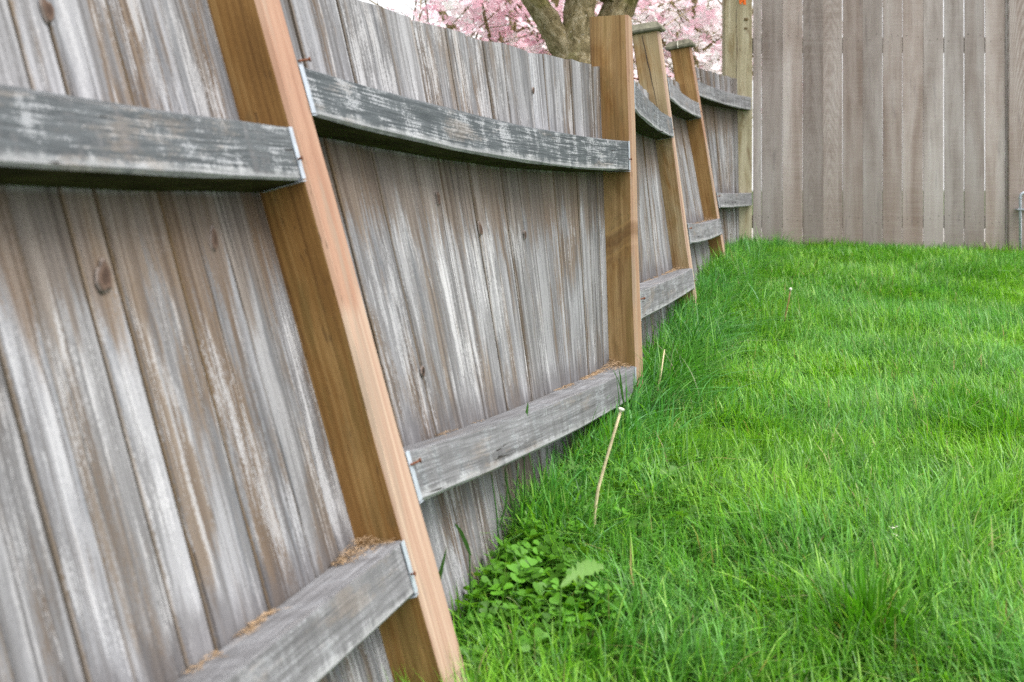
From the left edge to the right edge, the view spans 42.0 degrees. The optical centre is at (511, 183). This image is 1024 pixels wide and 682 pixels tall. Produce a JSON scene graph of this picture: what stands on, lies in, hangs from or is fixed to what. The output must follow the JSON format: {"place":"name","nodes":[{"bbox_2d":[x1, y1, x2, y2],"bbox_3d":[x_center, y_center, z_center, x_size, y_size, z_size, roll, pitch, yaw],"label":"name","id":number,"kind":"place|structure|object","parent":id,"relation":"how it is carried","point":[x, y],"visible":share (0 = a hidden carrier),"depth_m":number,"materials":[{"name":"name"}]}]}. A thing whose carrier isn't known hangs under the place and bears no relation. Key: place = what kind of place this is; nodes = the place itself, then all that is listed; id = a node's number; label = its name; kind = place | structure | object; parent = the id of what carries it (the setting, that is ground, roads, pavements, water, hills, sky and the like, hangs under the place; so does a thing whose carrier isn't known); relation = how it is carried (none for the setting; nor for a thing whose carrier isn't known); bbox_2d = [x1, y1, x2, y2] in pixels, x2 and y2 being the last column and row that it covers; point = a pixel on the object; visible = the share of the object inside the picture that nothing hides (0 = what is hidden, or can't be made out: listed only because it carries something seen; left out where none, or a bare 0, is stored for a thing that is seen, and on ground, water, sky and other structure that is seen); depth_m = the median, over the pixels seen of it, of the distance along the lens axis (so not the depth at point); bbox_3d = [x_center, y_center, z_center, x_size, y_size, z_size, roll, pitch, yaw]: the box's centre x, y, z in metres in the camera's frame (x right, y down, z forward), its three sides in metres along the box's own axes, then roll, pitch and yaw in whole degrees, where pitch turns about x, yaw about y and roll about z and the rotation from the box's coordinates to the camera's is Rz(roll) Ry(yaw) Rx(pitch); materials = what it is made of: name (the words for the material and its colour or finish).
{"place":"outdoors","nodes":[
{"label":"outdoors","id":0,"kind":"place"},
{"bbox_2d":[360,0,943,190],"label":"sky","id":1,"kind":"structure","parent":0,"point":[389,3],"materials":[{"name":"white"}]},
{"bbox_2d":[368,191,1023,681],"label":"ground","id":2,"kind":"structure","parent":0,"point":[595,623],"depth_m":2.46,"materials":[{"name":"green plant"}]},
{"bbox_2d":[0,0,751,681],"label":"wooden fence","id":3,"kind":"object","parent":2,"relation":"on","point":[290,290],"visible":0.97,"depth_m":2.13,"materials":[{"name":"wood"}]},
{"bbox_2d":[184,536,392,672],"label":"needle litter","id":4,"kind":"object","parent":3,"relation":"on","point":[253,627],"visible":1,"depth_m":2.04,"materials":[{"name":"brown plant"}]},
{"bbox_2d":[435,358,630,435],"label":"needle litter","id":5,"kind":"object","parent":3,"relation":"on","point":[598,371],"visible":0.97,"depth_m":3.76,"materials":[{"name":"brown plant"}]},
{"bbox_2d":[641,265,686,281],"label":"needle litter","id":6,"kind":"object","parent":3,"relation":"on","point":[669,271],"visible":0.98,"depth_m":5.49,"materials":[{"name":"brown plant"}]},
{"bbox_2d":[439,548,446,579],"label":"grass stalk","id":7,"kind":"object","parent":2,"relation":"on","point":[441,567],"depth_m":2.30,"materials":[{"name":"green plant"}]},
{"bbox_2d":[455,524,471,607],"bbox_3d":[-0.091,0.731,2.500,0.034,0.191,0.004,0,0,0],"label":"grass stalk","id":8,"kind":"object","parent":2,"relation":"on","point":[463,539],"depth_m":2.50,"materials":[{"name":"green plant"}]},
{"bbox_2d":[491,474,507,546],"bbox_3d":[-0.026,0.688,2.750,0.036,0.200,0.004,0,0,0],"label":"grass stalk","id":9,"kind":"object","parent":2,"relation":"on","point":[505,506],"depth_m":2.75,"materials":[{"name":"green plant"}]},
{"bbox_2d":[504,464,518,543],"bbox_3d":[-0.001,0.684,2.800,0.030,0.192,0.004,0,0,0],"label":"grass stalk","id":10,"kind":"object","parent":2,"relation":"on","point":[514,510],"depth_m":2.80,"materials":[{"name":"green plant"}]},
{"bbox_2d":[523,403,531,509],"bbox_3d":[0.031,0.620,2.889,0.021,0.291,0.045,0,0,-42],"label":"grass stalk","id":11,"kind":"object","parent":2,"relation":"on","point":[527,407],"depth_m":2.90,"materials":[{"name":"green plant"}]},
{"bbox_2d":[452,517,636,669],"bbox_3d":[0.061,0.802,2.515,0.345,0.200,0.605,0,0,0],"label":"clover patch","id":12,"kind":"object","parent":2,"relation":"on","point":[537,590],"visible":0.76,"depth_m":2.50,"materials":[{"name":"green plant"}]},
{"bbox_2d":[369,0,721,81],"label":"blossom tree","id":13,"kind":"object","parent":2,"relation":"on","point":[530,40],"visible":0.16,"depth_m":11.54,"materials":[{"name":"pink plant"}]},
{"bbox_2d":[440,0,669,63],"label":"blossom tree","id":14,"kind":"object","parent":2,"relation":"on","point":[568,37],"visible":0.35,"depth_m":7.90,"materials":[{"name":"brown plant"}]},
{"bbox_2d":[559,559,603,634],"bbox_3d":[0.126,0.759,2.399,0.118,0.156,0.025,0,0,-45],"label":"broad leaf weed","id":15,"kind":"object","parent":2,"relation":"on","point":[585,568],"visible":0.89,"depth_m":2.40,"materials":[{"name":"green plant"}]},
{"bbox_2d":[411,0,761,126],"bbox_3d":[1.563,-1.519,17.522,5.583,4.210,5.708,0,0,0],"label":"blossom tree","id":16,"kind":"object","parent":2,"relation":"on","point":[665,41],"depth_m":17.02,"materials":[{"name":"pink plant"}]},
{"bbox_2d":[593,407,624,539],"bbox_3d":[0.204,0.624,2.820,0.069,0.302,0.014,0,0,0],"label":"dandelion stem","id":17,"kind":"object","parent":2,"relation":"on","point":[621,410],"visible":0.88,"depth_m":2.82,"materials":[{"name":"plant"}]},
{"bbox_2d":[448,233,795,681],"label":"grass","id":18,"kind":"structure","parent":2,"relation":"on","point":[676,326],"depth_m":3.94,"materials":[{"name":"green plant"}]},
{"bbox_2d":[613,370,639,423],"bbox_3d":[0.309,0.609,3.600,0.073,0.225,0.004,0,0,0],"label":"grass stalk","id":19,"kind":"object","parent":2,"relation":"on","point":[621,387],"depth_m":3.60,"materials":[{"name":"green plant"}]},
{"bbox_2d":[554,446,731,549],"bbox_3d":[0.293,0.717,3.016,0.409,0.153,0.598,0,0,0],"label":"clover patch","id":20,"kind":"object","parent":2,"relation":"on","point":[693,508],"visible":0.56,"depth_m":2.98,"materials":[{"name":"green plant"}]},
{"bbox_2d":[657,349,664,390],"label":"straw stalk","id":21,"kind":"object","parent":2,"relation":"on","point":[661,368],"visible":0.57,"depth_m":4.00,"materials":[{"name":"beige plant"}]},
{"bbox_2d":[537,225,829,513],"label":"long grass","id":22,"kind":"structure","parent":2,"relation":"on","point":[712,284],"depth_m":4.79,"materials":[{"name":"green plant"}]},
{"bbox_2d":[530,0,882,97],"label":"blossom tree","id":23,"kind":"object","parent":2,"relation":"on","point":[704,57],"visible":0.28,"depth_m":12.58,"materials":[{"name":"pink plant"}]},
{"bbox_2d":[784,288,791,323],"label":"dandelion stem","id":24,"kind":"object","parent":2,"relation":"on","point":[790,289],"visible":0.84,"depth_m":5.50,"materials":[{"name":"plant"}]},
{"bbox_2d":[647,542,1022,681],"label":"grass tuft","id":25,"kind":"object","parent":2,"relation":"on","point":[860,600],"visible":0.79,"depth_m":2.37,"materials":[{"name":"green plant"}]},
{"bbox_2d":[722,0,1023,251],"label":"tall fence","id":26,"kind":"object","parent":2,"relation":"on","point":[800,47],"visible":0.95,"depth_m":9.22,"materials":[{"name":"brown wood"}]},
{"bbox_2d":[1015,192,1023,251],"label":"water pipe","id":27,"kind":"object","parent":26,"relation":"attached to","point":[1020,209],"visible":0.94,"depth_m":9.10,"materials":[{"name":"metal"}]},
{"bbox_2d":[883,500,892,547],"bbox_3d":[0.782,0.718,2.780,0.023,0.119,0.004,0,0,0],"label":"grass stalk","id":28,"kind":"object","parent":2,"relation":"on","point":[887,519],"depth_m":2.78,"materials":[{"name":"green plant"}]},
{"bbox_2d":[760,234,1023,252],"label":"border grass","id":29,"kind":"structure","parent":0,"point":[837,241],"depth_m":9.12,"materials":[{"name":"green plant"}]}
]}

